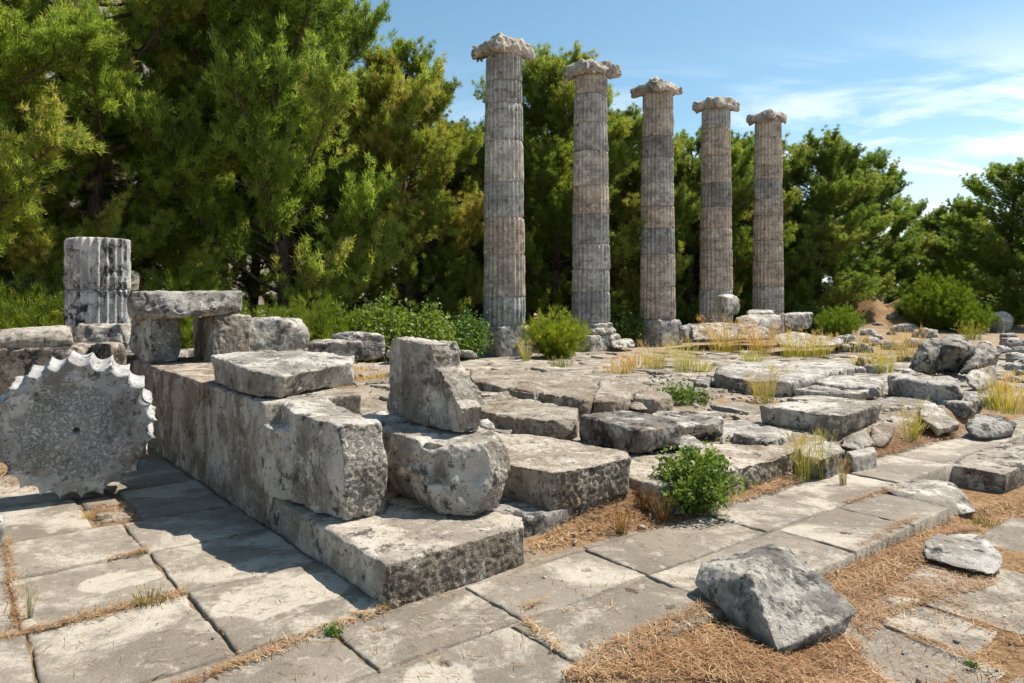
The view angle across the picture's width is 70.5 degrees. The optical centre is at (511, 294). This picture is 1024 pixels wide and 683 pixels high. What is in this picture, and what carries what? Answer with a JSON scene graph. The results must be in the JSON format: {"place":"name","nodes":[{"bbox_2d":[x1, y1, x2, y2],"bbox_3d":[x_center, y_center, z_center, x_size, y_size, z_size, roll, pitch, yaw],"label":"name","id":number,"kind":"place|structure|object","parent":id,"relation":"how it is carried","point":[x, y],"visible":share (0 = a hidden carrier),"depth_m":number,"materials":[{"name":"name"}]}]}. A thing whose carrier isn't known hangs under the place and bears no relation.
{"place":"outdoors","nodes":[
{"label":"outdoors","id":0,"kind":"place"},
{"bbox_2d":[0,342,125,397],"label":"block","id":1,"kind":"structure","parent":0,"point":[14,361],"depth_m":8.12,"materials":[{"name":"stone"}]},
{"bbox_2d":[0,325,73,347],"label":"block","id":2,"kind":"structure","parent":1,"relation":"on","point":[48,336],"depth_m":8.20,"materials":[{"name":"stone"}]},
{"bbox_2d":[1,0,395,305],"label":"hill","id":3,"kind":"structure","parent":0,"point":[135,278],"depth_m":91.91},
{"bbox_2d":[0,418,1023,682],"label":"pavement","id":4,"kind":"structure","parent":0,"point":[46,532],"depth_m":4.05,"materials":[{"name":"stone"}]},
{"bbox_2d":[0,349,156,498],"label":"fallen drum","id":5,"kind":"object","parent":4,"relation":"on","point":[81,425],"visible":1,"depth_m":5.75,"materials":[{"name":"stone"}]},
{"bbox_2d":[629,443,795,514],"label":"platform slab","id":6,"kind":"structure","parent":4,"relation":"on","point":[756,464],"depth_m":6.26,"materials":[{"name":"stone"}]},
{"bbox_2d":[695,544,855,655],"bbox_3d":[1.441,1.706,3.966,0.902,0.564,0.748,0,0,-32],"label":"leaning boulder","id":7,"kind":"object","parent":4,"relation":"on","point":[780,599],"visible":0.93,"depth_m":3.72,"materials":[{"name":"stone"}]},
{"bbox_2d":[781,425,828,481],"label":"grass tuft","id":8,"kind":"object","parent":4,"relation":"on","point":[800,459],"visible":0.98,"depth_m":6.46,"materials":[{"name":"plant"}]},
{"bbox_2d":[797,441,844,478],"bbox_3d":[2.950,1.581,6.898,0.405,0.285,0.941,0,0,30],"label":"platform slab","id":9,"kind":"object","parent":4,"relation":"on","point":[831,470],"depth_m":6.63,"materials":[{"name":"stone"}]},
{"bbox_2d":[936,387,999,418],"bbox_3d":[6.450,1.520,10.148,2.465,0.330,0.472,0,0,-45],"label":"rock","id":10,"kind":"object","parent":4,"relation":"on","point":[968,405],"visible":0.5,"depth_m":9.44,"materials":[{"name":"stone"}]},
{"bbox_2d":[965,414,1016,438],"bbox_3d":[5.666,1.590,8.567,0.424,0.286,1.081,0,0,44],"label":"rock","id":11,"kind":"object","parent":4,"relation":"on","point":[983,426],"depth_m":8.39,"materials":[{"name":"stone"}]},
{"bbox_2d":[0,297,1023,682],"bbox_3d":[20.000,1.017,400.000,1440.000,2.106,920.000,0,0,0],"label":"ground","id":12,"kind":"structure","parent":0,"point":[876,311],"depth_m":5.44,"materials":[{"name":"plant"}]},
{"bbox_2d":[0,277,63,329],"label":"bush","id":13,"kind":"object","parent":12,"relation":"on","point":[22,319],"visible":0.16,"depth_m":14.69,"materials":[{"name":"green plant"}]},
{"bbox_2d":[0,264,69,325],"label":"bush","id":14,"kind":"object","parent":12,"relation":"on","point":[57,305],"visible":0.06,"depth_m":15.74,"materials":[{"name":"green plant"}]},
{"bbox_2d":[14,0,119,233],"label":"pine tree","id":15,"kind":"object","parent":12,"relation":"on","point":[83,202],"depth_m":24.89,"materials":[{"name":"green plant"}]},
{"bbox_2d":[0,0,183,301],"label":"pine tree","id":16,"kind":"object","parent":12,"relation":"on","point":[25,165],"visible":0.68,"depth_m":15.20,"materials":[{"name":"green plant"}]},
{"bbox_2d":[63,237,130,350],"bbox_3d":[-8.109,0.327,14.202,1.154,2.847,1.154,0,0,0],"label":"column stump","id":17,"kind":"object","parent":12,"relation":"on","point":[97,277],"visible":0.62,"depth_m":13.77,"materials":[{"name":"stone"}]},
{"bbox_2d":[77,36,201,288],"bbox_3d":[-14.363,-4.321,28.696,8.362,12.464,8.218,0,0,-23],"label":"pine tree","id":18,"kind":"object","parent":12,"relation":"on","point":[117,172],"depth_m":27.84,"materials":[{"name":"green plant"}]},
{"bbox_2d":[0,0,292,321],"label":"pine tree","id":19,"kind":"object","parent":12,"relation":"on","point":[90,82],"visible":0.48,"depth_m":18.55,"materials":[{"name":"green plant"}]},
{"bbox_2d":[126,348,193,373],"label":"weathered block","id":20,"kind":"structure","parent":12,"relation":"on","point":[131,356],"depth_m":10.09,"materials":[{"name":"stone"}]},
{"bbox_2d":[72,323,130,348],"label":"weathered block","id":21,"kind":"structure","parent":20,"relation":"on","point":[106,332],"depth_m":9.97,"materials":[{"name":"stone"}]},
{"bbox_2d":[133,357,212,454],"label":"wall block","id":22,"kind":"structure","parent":12,"relation":"on","point":[152,373],"depth_m":7.85,"materials":[{"name":"stone"}]},
{"bbox_2d":[128,318,180,363],"bbox_3d":[-4.166,0.518,8.614,0.517,0.584,0.823,0,0,-44],"label":"prop stone","id":23,"kind":"object","parent":22,"relation":"on","point":[154,341],"visible":0.82,"depth_m":8.32,"materials":[{"name":"stone"}]},
{"bbox_2d":[127,290,242,320],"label":"lintel slab","id":24,"kind":"structure","parent":23,"relation":"on","point":[147,305],"depth_m":8.27,"materials":[{"name":"stone"}]},
{"bbox_2d":[193,314,251,361],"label":"shaded block","id":25,"kind":"structure","parent":22,"relation":"on","point":[223,334],"depth_m":8.46,"materials":[{"name":"stone"}]},
{"bbox_2d":[163,368,215,483],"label":"wall block","id":26,"kind":"structure","parent":12,"relation":"on","point":[184,399],"depth_m":6.82,"materials":[{"name":"stone"}]},
{"bbox_2d":[131,265,255,348],"bbox_3d":[-8.003,0.604,17.519,3.428,2.750,3.372,0,0,38],"label":"bush","id":27,"kind":"object","parent":12,"relation":"on","point":[186,327],"visible":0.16,"depth_m":16.89,"materials":[{"name":"green plant"}]},
{"bbox_2d":[61,5,351,257],"bbox_3d":[-9.681,-5.289,24.548,9.533,14.458,9.700,0,0,33],"label":"pine tree","id":28,"kind":"object","parent":12,"relation":"on","point":[173,97],"visible":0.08,"depth_m":23.47,"materials":[{"name":"green plant"}]},
{"bbox_2d":[131,115,334,317],"bbox_3d":[-10.163,-3.969,27.708,8.582,11.776,7.919,0,0,-35],"label":"pine tree","id":29,"kind":"object","parent":12,"relation":"on","point":[252,287],"visible":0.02,"depth_m":26.20,"materials":[{"name":"green plant"}]},
{"bbox_2d":[98,0,445,319],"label":"pine tree","id":30,"kind":"object","parent":12,"relation":"on","point":[289,95],"visible":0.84,"depth_m":19.55,"materials":[{"name":"green plant"}]},
{"bbox_2d":[250,316,309,350],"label":"grooved block","id":31,"kind":"structure","parent":12,"relation":"on","point":[275,333],"depth_m":8.78,"materials":[{"name":"stone"}]},
{"bbox_2d":[204,383,360,524],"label":"wall block","id":32,"kind":"structure","parent":12,"relation":"on","point":[234,420],"depth_m":5.67,"materials":[{"name":"stone"}]},
{"bbox_2d":[211,349,354,398],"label":"capping slab","id":33,"kind":"structure","parent":32,"relation":"on","point":[271,373],"depth_m":5.84,"materials":[{"name":"stone"}]},
{"bbox_2d":[241,292,328,341],"bbox_3d":[-5.481,0.890,16.720,2.442,1.992,2.482,0,0,20],"label":"bush","id":34,"kind":"object","parent":12,"relation":"on","point":[277,311],"visible":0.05,"depth_m":16.69,"materials":[{"name":"green plant"}]},
{"bbox_2d":[274,286,373,362],"bbox_3d":[-4.571,0.803,17.459,2.730,2.186,2.839,0,0,40],"label":"bush","id":35,"kind":"object","parent":12,"relation":"on","point":[321,309],"visible":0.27,"depth_m":17.01,"materials":[{"name":"green plant"}]},
{"bbox_2d":[329,286,419,362],"bbox_3d":[-3.420,0.911,17.968,2.730,2.280,2.624,0,0,-16],"label":"bush","id":36,"kind":"object","parent":12,"relation":"on","point":[384,325],"visible":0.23,"depth_m":17.53,"materials":[{"name":"green plant"}]},
{"bbox_2d":[266,479,523,609],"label":"step block","id":37,"kind":"structure","parent":12,"relation":"on","point":[411,550],"depth_m":4.29,"materials":[{"name":"stone"}]},
{"bbox_2d":[259,393,387,519],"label":"split block","id":38,"kind":"structure","parent":37,"relation":"on","point":[325,456],"depth_m":4.71,"materials":[{"name":"stone"}]},
{"bbox_2d":[360,411,510,515],"bbox_3d":[-0.652,1.183,5.258,0.667,0.520,1.565,0,0,-36],"label":"rounded block","id":39,"kind":"object","parent":37,"relation":"on","point":[443,471],"depth_m":4.75,"materials":[{"name":"stone"}]},
{"bbox_2d":[387,336,484,431],"bbox_3d":[-0.578,0.647,5.394,0.286,0.641,1.048,0,0,-37],"label":"stepped block","id":40,"kind":"object","parent":39,"relation":"on","point":[432,383],"depth_m":5.26,"materials":[{"name":"stone"}]},
{"bbox_2d":[316,35,484,321],"bbox_3d":[-3.480,-3.277,23.305,6.117,10.421,5.966,0,0,31],"label":"pine tree","id":41,"kind":"object","parent":12,"relation":"on","point":[441,153],"visible":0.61,"depth_m":22.63,"materials":[{"name":"green plant"}]},
{"bbox_2d":[391,297,469,351],"bbox_3d":[-2.362,1.010,18.542,2.395,2.082,2.492,0,0,-44],"label":"bush","id":42,"kind":"object","parent":12,"relation":"on","point":[432,326],"visible":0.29,"depth_m":18.17,"materials":[{"name":"green plant"}]},
{"bbox_2d":[441,302,502,359],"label":"bush","id":43,"kind":"object","parent":12,"relation":"on","point":[473,338],"visible":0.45,"depth_m":20.07,"materials":[{"name":"green plant"}]},
{"bbox_2d":[412,138,554,328],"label":"pine tree","id":44,"kind":"object","parent":12,"relation":"on","point":[456,183],"visible":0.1,"depth_m":25.77,"materials":[{"name":"green plant"}]},
{"bbox_2d":[471,32,535,356],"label":"column","id":45,"kind":"structure","parent":12,"relation":"on","point":[504,303],"depth_m":21.42,"materials":[{"name":"stone"}]},
{"bbox_2d":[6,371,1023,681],"bbox_3d":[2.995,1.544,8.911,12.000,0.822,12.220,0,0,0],"label":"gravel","id":46,"kind":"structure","parent":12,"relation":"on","point":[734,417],"depth_m":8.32,"materials":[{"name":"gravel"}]},
{"bbox_2d":[513,303,591,358],"bbox_3d":[1.217,1.063,21.014,2.366,1.822,2.275,0,0,0],"label":"bright bush","id":47,"kind":"object","parent":12,"relation":"on","point":[560,336],"visible":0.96,"depth_m":20.63,"materials":[{"name":"green plant"}]},
{"bbox_2d":[493,496,611,537],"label":"under block","id":48,"kind":"structure","parent":12,"relation":"on","point":[536,520],"depth_m":4.96,"materials":[{"name":"stone"}]},
{"bbox_2d":[495,432,631,509],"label":"thick slab","id":49,"kind":"structure","parent":48,"relation":"on","point":[548,473],"depth_m":5.27,"materials":[{"name":"stone"}]},
{"bbox_2d":[469,40,648,324],"bbox_3d":[1.932,-3.872,27.828,7.536,11.578,7.727,0,0,6],"label":"pine tree","id":50,"kind":"object","parent":12,"relation":"on","point":[548,93],"visible":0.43,"depth_m":25.87,"materials":[{"name":"green plant"}]},
{"bbox_2d":[563,59,621,351],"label":"column","id":51,"kind":"structure","parent":12,"relation":"on","point":[590,263],"depth_m":23.61,"materials":[{"name":"stone"}]},
{"bbox_2d":[541,102,700,318],"bbox_3d":[4.621,-3.049,30.206,6.848,9.894,6.679,0,0,33],"label":"pine tree","id":52,"kind":"object","parent":12,"relation":"on","point":[622,277],"visible":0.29,"depth_m":28.29,"materials":[{"name":"green plant"}]},
{"bbox_2d":[579,410,680,452],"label":"end block","id":53,"kind":"structure","parent":12,"relation":"on","point":[630,431],"depth_m":6.72,"materials":[{"name":"stone"}]},
{"bbox_2d":[610,298,652,346],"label":"bush","id":54,"kind":"object","parent":12,"relation":"on","point":[624,325],"visible":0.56,"depth_m":25.56,"materials":[{"name":"green plant"}]},
{"bbox_2d":[633,391,672,414],"bbox_3d":[1.732,1.344,8.695,0.468,0.334,0.734,0,0,21],"label":"broken stone","id":55,"kind":"object","parent":12,"relation":"on","point":[654,401],"visible":0.59,"depth_m":8.44,"materials":[{"name":"stone"}]},
{"bbox_2d":[630,77,682,346],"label":"column","id":56,"kind":"structure","parent":12,"relation":"on","point":[657,281],"depth_m":25.82,"materials":[{"name":"stone"}]},
{"bbox_2d":[650,375,712,406],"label":"creeping plant","id":57,"kind":"object","parent":12,"relation":"on","point":[680,395],"visible":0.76,"depth_m":9.20,"materials":[{"name":"green plant"}]},
{"bbox_2d":[652,410,723,437],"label":"rough slab","id":58,"kind":"structure","parent":12,"relation":"on","point":[696,424],"depth_m":7.32,"materials":[{"name":"stone"}]},
{"bbox_2d":[648,437,755,515],"bbox_3d":[1.401,1.397,5.554,0.753,0.605,0.801,0,0,-23],"label":"leafy shrub","id":59,"kind":"object","parent":12,"relation":"on","point":[697,478],"visible":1,"depth_m":5.42,"materials":[{"name":"green plant"}]},
{"bbox_2d":[626,122,797,317],"bbox_3d":[8.648,-3.155,34.165,8.315,10.031,8.003,0,0,4],"label":"pine tree","id":60,"kind":"object","parent":12,"relation":"on","point":[743,197],"visible":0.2,"depth_m":32.03,"materials":[{"name":"green plant"}]},
{"bbox_2d":[692,96,739,341],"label":"column","id":61,"kind":"structure","parent":12,"relation":"on","point":[716,263],"depth_m":28.05,"materials":[{"name":"stone"}]},
{"bbox_2d":[691,322,769,340],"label":"ledge slab","id":62,"kind":"structure","parent":12,"relation":"on","point":[694,329],"depth_m":24.07,"materials":[{"name":"stone"}]},
{"bbox_2d":[680,128,833,309],"bbox_3d":[11.095,-3.368,36.301,8.317,10.425,8.641,0,0,-21],"label":"pine tree","id":63,"kind":"object","parent":12,"relation":"on","point":[801,256],"visible":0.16,"depth_m":34.00,"materials":[{"name":"green plant"}]},
{"bbox_2d":[736,314,780,329],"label":"ledge slab","id":64,"kind":"structure","parent":12,"relation":"on","point":[768,318],"depth_m":24.97,"materials":[{"name":"stone"}]},
{"bbox_2d":[716,294,739,317],"bbox_3d":[7.715,0.387,25.949,0.848,0.843,1.259,0,0,0],"label":"cube block","id":65,"kind":"object","parent":64,"relation":"on","point":[728,304],"depth_m":25.55,"materials":[{"name":"stone"}]},
{"bbox_2d":[740,366,784,403],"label":"grass tuft","id":66,"kind":"object","parent":12,"relation":"on","point":[762,398],"visible":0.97,"depth_m":9.83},
{"bbox_2d":[732,425,794,445],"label":"platform slab","id":67,"kind":"structure","parent":12,"relation":"on","point":[757,435],"depth_m":7.17,"materials":[{"name":"stone"}]},
{"bbox_2d":[746,108,786,338],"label":"column","id":68,"kind":"structure","parent":12,"relation":"on","point":[768,278],"depth_m":30.23,"materials":[{"name":"stone"}]},
{"bbox_2d":[714,362,854,396],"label":"broad slab","id":69,"kind":"structure","parent":12,"relation":"on","point":[802,375],"depth_m":11.35,"materials":[{"name":"stone"}]},
{"bbox_2d":[767,326,824,357],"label":"grass tuft","id":70,"kind":"object","parent":12,"relation":"on","point":[800,349],"visible":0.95,"depth_m":20.70,"materials":[{"name":"plant"}]},
{"bbox_2d":[783,312,813,329],"bbox_3d":[10.341,0.939,26.170,1.004,0.633,2.067,0,0,22],"label":"end step","id":71,"kind":"object","parent":12,"relation":"on","point":[797,320],"visible":0.98,"depth_m":25.67,"materials":[{"name":"stone"}]},
{"bbox_2d":[772,332,843,347],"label":"ledge slab","id":72,"kind":"structure","parent":12,"relation":"on","point":[837,340],"depth_m":22.33,"materials":[{"name":"stone"}]},
{"bbox_2d":[786,298,829,334],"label":"bush","id":73,"kind":"object","parent":12,"relation":"on","point":[813,326],"visible":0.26,"depth_m":32.65,"materials":[{"name":"green plant"}]},
{"bbox_2d":[760,398,881,434],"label":"tabular slab","id":74,"kind":"structure","parent":12,"relation":"on","point":[838,416],"depth_m":7.87,"materials":[{"name":"stone"}]},
{"bbox_2d":[795,385,868,399],"bbox_3d":[4.676,1.410,10.501,0.887,0.180,0.903,0,0,39],"label":"split slab","id":75,"kind":"object","parent":12,"relation":"on","point":[835,392],"depth_m":10.28,"materials":[{"name":"stone"}]},
{"bbox_2d":[813,302,865,337],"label":"bright bush","id":76,"kind":"object","parent":12,"relation":"on","point":[840,322],"visible":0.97,"depth_m":30.20,"materials":[{"name":"green plant"}]},
{"bbox_2d":[783,124,900,312],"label":"pine tree","id":77,"kind":"object","parent":12,"relation":"on","point":[835,163],"visible":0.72,"depth_m":34.64,"materials":[{"name":"green plant"}]},
{"bbox_2d":[813,375,883,399],"bbox_3d":[5.145,1.403,11.146,1.220,0.232,1.637,0,0,0],"label":"round ended slab","id":78,"kind":"object","parent":12,"relation":"on","point":[875,387],"depth_m":10.74,"materials":[{"name":"stone"}]},
{"bbox_2d":[841,429,873,449],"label":"rubble stone","id":79,"kind":"object","parent":12,"relation":"on","point":[858,440],"visible":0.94,"depth_m":7.39,"materials":[{"name":"stone"}]},
{"bbox_2d":[845,447,876,471],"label":"platform stone","id":80,"kind":"object","parent":12,"relation":"on","point":[861,459],"visible":0.84,"depth_m":6.84,"materials":[{"name":"stone"}]},
{"bbox_2d":[859,337,904,373],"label":"grass tuft","id":81,"kind":"object","parent":12,"relation":"on","point":[890,366],"visible":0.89,"depth_m":14.52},
{"bbox_2d":[823,149,941,303],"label":"pine tree","id":82,"kind":"object","parent":12,"relation":"on","point":[906,244],"visible":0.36,"depth_m":39.67,"materials":[{"name":"green plant"}]},
{"bbox_2d":[871,420,894,447],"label":"rubble stone","id":83,"kind":"object","parent":12,"relation":"on","point":[882,434],"visible":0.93,"depth_m":7.82,"materials":[{"name":"stone"}]},
{"bbox_2d":[887,396,938,441],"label":"grass tuft","id":84,"kind":"object","parent":12,"relation":"on","point":[913,433],"visible":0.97,"depth_m":8.10,"materials":[{"name":"plant"}]},
{"bbox_2d":[887,373,963,402],"bbox_3d":[5.835,1.328,10.273,0.900,0.356,1.372,0,0,24],"label":"long block","id":85,"kind":"object","parent":12,"relation":"on","point":[935,389],"depth_m":9.87,"materials":[{"name":"stone"}]},
{"bbox_2d":[882,479,975,515],"bbox_3d":[3.497,1.747,6.128,0.684,0.256,1.035,0,0,21],"label":"tipped slab","id":86,"kind":"object","parent":12,"relation":"on","point":[952,497],"depth_m":5.99,"materials":[{"name":"stone"}]},
{"bbox_2d":[920,403,958,435],"bbox_3d":[5.118,1.481,8.741,0.396,0.255,1.236,0,0,22],"label":"tilted slab","id":87,"kind":"object","parent":12,"relation":"on","point":[942,422],"depth_m":8.43,"materials":[{"name":"stone"}]},
{"bbox_2d":[899,268,980,329],"bbox_3d":[19.674,0.233,33.487,3.519,3.000,3.557,0,0,-25],"label":"bright bush","id":88,"kind":"object","parent":12,"relation":"on","point":[930,306],"visible":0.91,"depth_m":32.89,"materials":[{"name":"green plant"}]},
{"bbox_2d":[894,197,1001,313],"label":"pine tree","id":89,"kind":"object","parent":12,"relation":"on","point":[929,222],"visible":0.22,"depth_m":44.78,"materials":[{"name":"green plant"}]},
{"bbox_2d":[924,534,1002,573],"bbox_3d":[3.025,1.739,4.828,0.437,0.162,0.644,0,0,43],"label":"flat boulder","id":90,"kind":"object","parent":12,"relation":"on","point":[973,552],"visible":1,"depth_m":4.74,"materials":[{"name":"stone"}]},
{"bbox_2d":[945,300,1000,332],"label":"bright bush","id":91,"kind":"object","parent":12,"relation":"on","point":[965,317],"visible":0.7,"depth_m":32.02,"materials":[{"name":"green plant"}]},
{"bbox_2d":[924,157,1023,325],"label":"pine tree","id":92,"kind":"object","parent":12,"relation":"on","point":[997,234],"visible":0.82,"depth_m":37.24,"materials":[{"name":"green plant"}]},
{"bbox_2d":[965,365,997,390],"bbox_3d":[7.245,1.280,11.138,0.368,0.374,1.721,0,0,39],"label":"angular block","id":93,"kind":"object","parent":12,"relation":"on","point":[970,377],"depth_m":10.81,"materials":[{"name":"stone"}]},
{"bbox_2d":[946,440,1023,492],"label":"pit block","id":94,"kind":"object","parent":12,"relation":"on","point":[999,469],"depth_m":6.97,"materials":[{"name":"stone"}]},
{"bbox_2d":[971,367,1023,414],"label":"grass tuft","id":95,"kind":"object","parent":12,"relation":"on","point":[1009,407],"visible":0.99,"depth_m":8.89,"materials":[{"name":"plant"}]},
{"bbox_2d":[983,156,1023,311],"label":"pine tree","id":96,"kind":"object","parent":12,"relation":"on","point":[1017,210],"visible":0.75,"depth_m":36.45,"materials":[{"name":"green plant"}]},
{"bbox_2d":[315,0,1023,284],"label":"sky","id":97,"kind":"structure","parent":0,"point":[938,85],"materials":[{"name":"blue"}]},
{"bbox_2d":[343,350,1023,457],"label":"stone floor","id":98,"kind":"structure","parent":0,"point":[586,362],"depth_m":15.74,"materials":[{"name":"stone"}]},
{"bbox_2d":[307,339,363,360],"bbox_3d":[-3.014,0.927,12.501,1.107,0.340,1.035,0,0,0],"label":"block","id":99,"kind":"object","parent":98,"relation":"on","point":[355,348],"depth_m":12.01,"materials":[{"name":"stone"}]},
{"bbox_2d":[332,331,384,360],"bbox_3d":[-2.996,0.985,14.374,1.119,0.537,1.280,0,0,0],"label":"block","id":100,"kind":"object","parent":98,"relation":"on","point":[374,345],"depth_m":13.94,"materials":[{"name":"stone"}]},
{"bbox_2d":[354,361,389,379],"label":"floor stone","id":101,"kind":"object","parent":98,"relation":"on","point":[385,366],"visible":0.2,"depth_m":11.28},
{"bbox_2d":[479,396,578,439],"bbox_3d":[0.036,1.388,8.159,1.005,0.331,2.178,0,0,-36],"label":"foundation ledge","id":102,"kind":"object","parent":98,"relation":"on","point":[526,416],"visible":0.66,"depth_m":7.55,"materials":[{"name":"stone"}]},
{"bbox_2d":[470,369,598,414],"bbox_3d":[0.243,1.339,9.676,1.815,0.429,3.201,0,0,0],"label":"foundation ledge","id":103,"kind":"object","parent":98,"relation":"on","point":[576,390],"visible":0.52,"depth_m":9.30,"materials":[{"name":"stone"}]},
{"bbox_2d":[593,378,647,412],"bbox_3d":[1.397,1.353,9.216,0.663,0.393,2.274,0,0,10],"label":"foundation ledge","id":104,"kind":"object","parent":98,"relation":"on","point":[614,395],"visible":0.66,"depth_m":8.65,"materials":[{"name":"stone"}]},
{"bbox_2d":[632,339,677,369],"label":"grass tuft","id":105,"kind":"object","parent":98,"relation":"on","point":[656,363],"visible":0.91,"depth_m":15.88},
{"bbox_2d":[663,333,706,372],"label":"grass tuft","id":106,"kind":"object","parent":98,"relation":"on","point":[684,357],"visible":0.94,"depth_m":14.85,"materials":[{"name":"plant"}]},
{"bbox_2d":[696,312,757,352],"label":"grass tuft","id":107,"kind":"object","parent":98,"relation":"on","point":[728,347],"visible":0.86,"depth_m":22.57,"materials":[{"name":"plant"}]},
{"bbox_2d":[735,320,790,355],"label":"grass tuft","id":108,"kind":"object","parent":98,"relation":"on","point":[755,346],"visible":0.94,"depth_m":21.75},
{"bbox_2d":[884,323,927,361],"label":"grass tuft","id":109,"kind":"object","parent":98,"relation":"on","point":[905,346],"visible":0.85,"depth_m":19.31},
{"bbox_2d":[909,334,976,374],"bbox_3d":[8.133,1.125,13.471,0.927,0.744,2.003,0,0,44],"label":"jagged boulder","id":110,"kind":"object","parent":98,"relation":"on","point":[947,354],"visible":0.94,"depth_m":13.02,"materials":[{"name":"stone"}]},
{"bbox_2d":[960,342,1001,374],"bbox_3d":[8.679,1.184,13.372,0.535,0.614,2.238,0,0,42],"label":"jagged boulder","id":111,"kind":"object","parent":98,"relation":"on","point":[983,354],"visible":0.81,"depth_m":13.00,"materials":[{"name":"stone"}]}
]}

